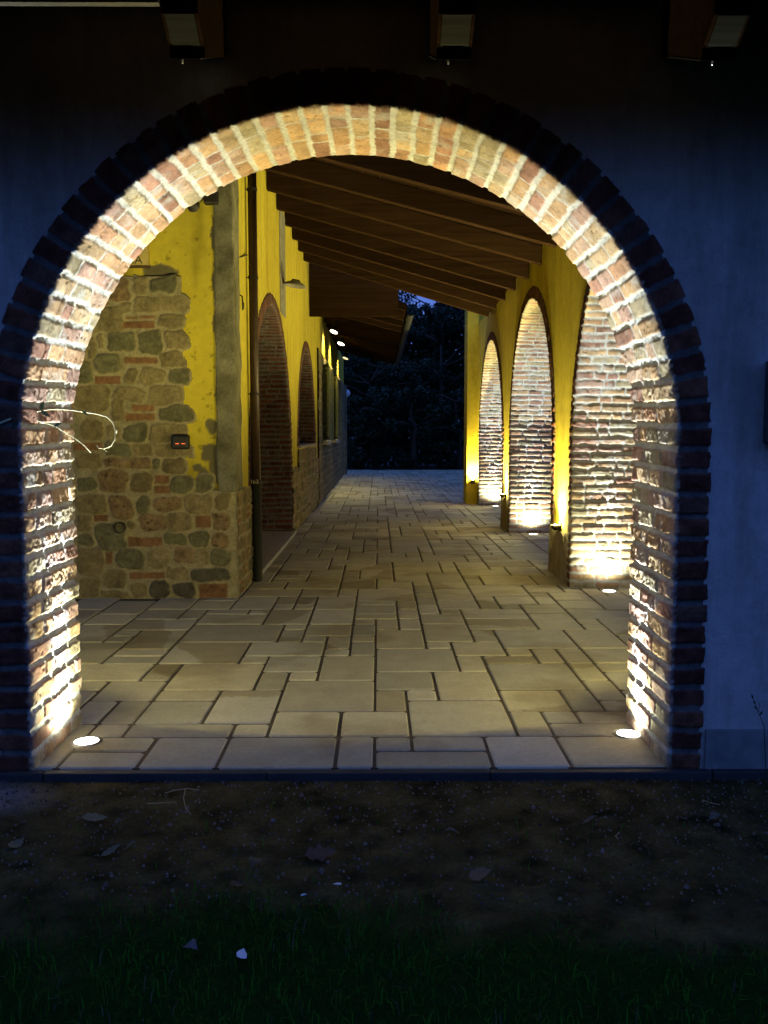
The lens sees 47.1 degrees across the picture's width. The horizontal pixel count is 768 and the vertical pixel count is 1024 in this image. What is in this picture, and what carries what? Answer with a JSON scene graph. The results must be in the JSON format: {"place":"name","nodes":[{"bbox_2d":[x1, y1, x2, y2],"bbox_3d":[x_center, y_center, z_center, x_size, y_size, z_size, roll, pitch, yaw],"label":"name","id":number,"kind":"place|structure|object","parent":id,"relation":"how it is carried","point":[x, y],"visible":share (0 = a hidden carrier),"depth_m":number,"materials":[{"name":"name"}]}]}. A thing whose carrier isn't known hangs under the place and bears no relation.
{"place":"outdoors","nodes":[
{"label":"outdoors","id":0,"kind":"place"},
{"bbox_2d":[35,470,666,772],"bbox_3d":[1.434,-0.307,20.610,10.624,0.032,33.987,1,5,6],"label":"paving","id":1,"kind":"structure","parent":0,"point":[209,650],"depth_m":5.93,"materials":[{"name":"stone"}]},
{"bbox_2d":[70,736,102,746],"bbox_3d":[-1.454,1.120,4.302,0.156,0.008,0.155,0,5,0],"label":"floor light","id":2,"kind":"object","parent":1,"relation":"on","point":[86,741],"visible":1,"depth_m":4.29,"materials":[{"name":"glass"}]},
{"bbox_2d":[70,170,318,598],"bbox_3d":[-3.304,-2.473,13.242,3.960,5.628,10.943,0,5,0],"label":"farmhouse","id":3,"kind":"object","parent":1,"relation":"on","point":[167,353],"visible":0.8,"depth_m":7.99,"materials":[{"name":"yellow paint"}]},
{"bbox_2d":[113,522,125,533],"bbox_3d":[-2.400,0.141,7.999,0.104,0.104,0.060,0,5,0],"label":"vent pipe","id":4,"kind":"object","parent":3,"relation":"attached to","point":[123,524],"visible":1,"depth_m":7.97,"materials":[{"name":"metal"}]},
{"bbox_2d":[129,244,150,267],"bbox_3d":[-2.401,-2.353,7.790,0.646,0.376,0.055,0,5,0],"label":"wall plaque","id":5,"kind":"object","parent":3,"relation":"attached to","point":[141,260],"depth_m":7.79,"materials":[{"name":"stone"}]},
{"bbox_2d":[171,435,189,448],"bbox_3d":[-1.832,-0.630,7.923,0.160,0.132,0.073,0,5,0],"label":"intercom","id":6,"kind":"object","parent":3,"relation":"attached to","point":[180,441],"visible":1,"depth_m":7.89,"materials":[{"name":"black plastic"}]},
{"bbox_2d":[187,190,217,211],"bbox_3d":[-1.679,-2.712,7.659,0.488,0.253,0.162,-2,5,-18],"label":"floodlight","id":7,"kind":"object","parent":3,"relation":"attached to","point":[211,199],"visible":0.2,"depth_m":7.69,"materials":[{"name":"metal"}]},
{"bbox_2d":[239,172,262,581],"bbox_3d":[-1.311,-1.441,8.609,0.147,4.350,0.563,0,5,0],"label":"downpipe","id":8,"kind":"object","parent":3,"relation":"attached to","point":[255,480],"visible":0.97,"depth_m":8.81,"materials":[{"name":"metal"}]},
{"bbox_2d":[282,278,306,288],"bbox_3d":[-1.216,-3.104,11.965,0.336,0.140,0.330,0,5,0],"label":"wall lamp","id":9,"kind":"object","parent":3,"relation":"attached to","point":[295,283],"visible":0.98,"depth_m":11.91,"materials":[{"name":"metal"}]},
{"bbox_2d":[264,155,556,316],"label":"portico roof","id":10,"kind":"structure","parent":3,"relation":"on","point":[431,233],"depth_m":10.36,"materials":[{"name":"brown wood"}]},
{"bbox_2d":[316,317,346,503],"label":"house wing","id":11,"kind":"structure","parent":1,"relation":"on","point":[332,422],"depth_m":21.95,"materials":[{"name":"yellow paint"}]},
{"bbox_2d":[323,363,333,444],"bbox_3d":[-1.352,-2.531,20.850,0.218,1.840,2.098,0,5,0],"label":"window","id":12,"kind":"structure","parent":11,"relation":"in","point":[326,382],"depth_m":20.26,"materials":[{"name":"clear glass"}]},
{"bbox_2d":[332,376,340,442],"bbox_3d":[-1.378,-2.902,25.033,0.218,1.840,2.098,0,5,0],"label":"window","id":13,"kind":"structure","parent":11,"relation":"in","point":[337,434],"depth_m":24.32,"materials":[{"name":"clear glass"}]},
{"bbox_2d":[309,263,413,364],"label":"roof","id":14,"kind":"structure","parent":11,"relation":"attached to","point":[368,317],"depth_m":16.68,"materials":[{"name":"brown wood"}]},
{"bbox_2d":[330,320,338,333],"bbox_3d":[-1.187,-4.428,20.936,0.215,0.385,0.214,0,5,0],"label":"ceiling spot","id":15,"kind":"object","parent":14,"relation":"attached to","point":[334,329],"visible":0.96,"depth_m":20.91,"materials":[{"name":"metal"}]},
{"bbox_2d":[337,335,344,345],"bbox_3d":[-1.156,-4.668,23.713,0.215,0.372,0.214,0,5,0],"label":"ceiling spot","id":16,"kind":"object","parent":14,"relation":"attached to","point":[341,341],"visible":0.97,"depth_m":23.69,"materials":[{"name":"metal"}]},
{"bbox_2d":[342,352,348,359],"bbox_3d":[-1.233,-5.075,28.238,0.215,0.385,0.214,0,5,0],"label":"ceiling spot","id":17,"kind":"object","parent":14,"relation":"attached to","point":[345,356],"visible":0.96,"depth_m":28.21,"materials":[{"name":"metal"}]},
{"bbox_2d":[0,0,767,770],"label":"front wall","id":18,"kind":"structure","parent":1,"relation":"on","point":[614,152],"depth_m":3.79,"materials":[{"name":"paint"}]},
{"bbox_2d":[0,401,116,452],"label":"climbing vine","id":19,"kind":"object","parent":18,"relation":"attached to","point":[41,410],"visible":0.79,"depth_m":3.97,"materials":[{"name":"beige plant"}]},
{"bbox_2d":[0,0,750,64],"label":"front eave","id":20,"kind":"object","parent":18,"relation":"attached to","point":[706,30],"visible":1,"depth_m":3.22,"materials":[{"name":"brown wood"}]},
{"bbox_2d":[763,361,767,442],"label":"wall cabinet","id":21,"kind":"object","parent":18,"relation":"attached to","point":[765,430],"depth_m":3.83,"materials":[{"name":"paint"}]},
{"bbox_2d":[463,244,636,588],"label":"arcade wall","id":22,"kind":"structure","parent":1,"relation":"on","point":[547,385],"depth_m":9.41,"materials":[{"name":"brown brick"}]},
{"bbox_2d":[551,522,561,530],"bbox_3d":[1.783,0.164,9.142,0.109,0.120,0.106,0,5,0],"label":"wall uplight","id":23,"kind":"object","parent":22,"relation":"attached to","point":[555,527],"depth_m":9.10,"materials":[{"name":"metal"}]},
{"bbox_2d":[601,589,617,592],"bbox_3d":[2.153,0.755,8.413,0.155,0.008,0.155,0,5,0],"label":"floor light","id":24,"kind":"object","parent":1,"relation":"on","point":[610,591],"visible":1,"depth_m":8.38,"materials":[{"name":"glass"}]},
{"bbox_2d":[613,728,641,739],"bbox_3d":[1.225,1.110,4.410,0.155,0.008,0.155,0,5,0],"label":"floor light","id":25,"kind":"object","parent":1,"relation":"on","point":[627,733],"visible":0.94,"depth_m":4.39,"materials":[{"name":"glass"}]},
{"bbox_2d":[0,779,767,1023],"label":"soil","id":26,"kind":"structure","parent":0,"point":[730,921],"depth_m":2.96,"materials":[{"name":"brown soil"}]},
{"bbox_2d":[4,838,23,849],"bbox_3d":[-1.383,1.245,3.292,0.054,0.012,0.085,12,16,28],"label":"fallen leaf","id":27,"kind":"object","parent":26,"relation":"on","point":[16,843],"visible":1,"depth_m":3.30,"materials":[{"name":"beige plant"}]},
{"bbox_2d":[74,813,107,820],"bbox_3d":[-1.168,1.220,3.513,0.122,0.020,0.060,-3,6,-33],"label":"fallen leaf","id":28,"kind":"object","parent":26,"relation":"on","point":[92,816],"visible":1,"depth_m":3.52,"materials":[{"name":"beige plant"}]},
{"bbox_2d":[95,844,120,855],"bbox_3d":[-1.016,1.247,3.236,0.098,0.026,0.040,-9,16,-24],"label":"fallen leaf","id":29,"kind":"object","parent":26,"relation":"on","point":[109,850],"visible":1,"depth_m":3.24,"materials":[{"name":"beige plant"}]},
{"bbox_2d":[226,880,243,892],"bbox_3d":[-0.502,1.266,2.991,0.044,0.022,0.086,1,5,9],"label":"fallen leaf","id":30,"kind":"object","parent":26,"relation":"on","point":[234,883],"visible":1,"depth_m":3.00,"materials":[{"name":"plant"}]},
{"bbox_2d":[248,857,261,869],"bbox_3d":[-0.461,1.248,3.134,0.046,0.029,0.105,1,5,7],"label":"fallen leaf","id":31,"kind":"object","parent":26,"relation":"on","point":[253,861],"visible":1,"depth_m":3.13,"materials":[{"name":"plant"}]},
{"bbox_2d":[295,843,336,861],"bbox_3d":[-0.249,1.250,3.219,0.156,0.016,0.110,-7,14,-10],"label":"fallen leaf","id":32,"kind":"object","parent":26,"relation":"on","point":[320,853],"visible":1,"depth_m":3.23,"materials":[{"name":"plant"}]},
{"bbox_2d":[442,827,458,832],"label":"fallen leaf","id":33,"kind":"object","parent":26,"relation":"on","point":[450,828],"visible":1,"depth_m":3.39,"materials":[{"name":"plant"}]},
{"bbox_2d":[461,867,491,880],"bbox_3d":[0.322,1.262,3.068,0.111,0.022,0.074,-6,13,0],"label":"fallen leaf","id":34,"kind":"object","parent":26,"relation":"on","point":[478,873],"visible":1,"depth_m":3.07,"materials":[{"name":"plant"}]},
{"bbox_2d":[578,815,596,823],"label":"fallen leaf","id":35,"kind":"object","parent":26,"relation":"on","point":[589,818],"visible":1,"depth_m":3.50,"materials":[{"name":"plant"}]},
{"bbox_2d":[708,811,719,820],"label":"fallen leaf","id":36,"kind":"object","parent":26,"relation":"on","point":[713,814],"visible":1,"depth_m":3.51,"materials":[{"name":"plant"}]},
{"bbox_2d":[751,694,766,780],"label":"weed","id":37,"kind":"object","parent":26,"relation":"on","point":[754,702],"visible":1,"depth_m":3.91,"materials":[{"name":"green plant"}]},
{"bbox_2d":[0,785,767,1023],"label":"grass","id":38,"kind":"structure","parent":0,"point":[20,1011],"depth_m":2.55,"materials":[{"name":"green plant"}]},
{"bbox_2d":[182,938,197,950],"bbox_3d":[-0.582,1.292,2.623,0.072,0.022,0.045,-4,10,35],"label":"fallen leaf","id":39,"kind":"object","parent":38,"relation":"on","point":[192,944],"visible":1,"depth_m":2.62,"materials":[{"name":"plant"}]},
{"bbox_2d":[236,948,246,958],"bbox_3d":[-0.417,1.301,2.588,0.032,0.004,0.044,-11,14,-34],"label":"paper scrap","id":40,"kind":"object","parent":38,"relation":"on","point":[241,953],"visible":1,"depth_m":2.59,"materials":[{"name":"paper"}]},
{"bbox_2d":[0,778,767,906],"bbox_3d":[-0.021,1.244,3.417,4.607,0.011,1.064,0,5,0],"label":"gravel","id":41,"kind":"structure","parent":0,"point":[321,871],"depth_m":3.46,"materials":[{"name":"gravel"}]},
{"bbox_2d":[378,290,459,421],"label":"sky","id":42,"kind":"structure","parent":0,"point":[423,299],"materials":[{"name":"blue"}]},
{"bbox_2d":[347,447,551,469],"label":"ground","id":43,"kind":"structure","parent":0,"point":[398,467],"depth_m":41.85,"materials":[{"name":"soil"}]},
{"bbox_2d":[340,351,378,408],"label":"garden tree","id":44,"kind":"object","parent":43,"relation":"on","point":[364,374],"visible":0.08,"depth_m":40.34,"materials":[{"name":"green plant"}]},
{"bbox_2d":[0,769,767,781],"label":"paving kerb","id":45,"kind":"structure","parent":43,"relation":"on","point":[342,775],"depth_m":3.94,"materials":[{"name":"stone"}]},
{"bbox_2d":[341,344,437,468],"bbox_3d":[-0.504,-4.861,39.715,5.907,5.972,5.496,-3,6,-33],"label":"garden tree","id":46,"kind":"object","parent":43,"relation":"on","point":[361,363],"visible":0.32,"depth_m":38.69,"materials":[{"name":"green plant"}]},
{"bbox_2d":[370,294,433,462],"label":"garden tree","id":47,"kind":"object","parent":43,"relation":"on","point":[410,304],"depth_m":48.35,"materials":[{"name":"green plant"}]},
{"bbox_2d":[341,302,464,465],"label":"hedge","id":48,"kind":"object","parent":43,"relation":"on","point":[419,350],"visible":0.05,"depth_m":42.99,"materials":[{"name":"green plant"}]},
{"bbox_2d":[376,360,454,469],"bbox_3d":[1.448,-4.209,38.526,3.571,4.877,3.972,0,5,0],"label":"garden tree","id":49,"kind":"object","parent":43,"relation":"on","point":[403,395],"visible":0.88,"depth_m":38.25,"materials":[{"name":"green plant"}]},
{"bbox_2d":[376,290,464,467],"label":"garden tree","id":50,"kind":"object","parent":43,"relation":"on","point":[441,311],"visible":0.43,"depth_m":41.33,"materials":[{"name":"green plant"}]}
]}

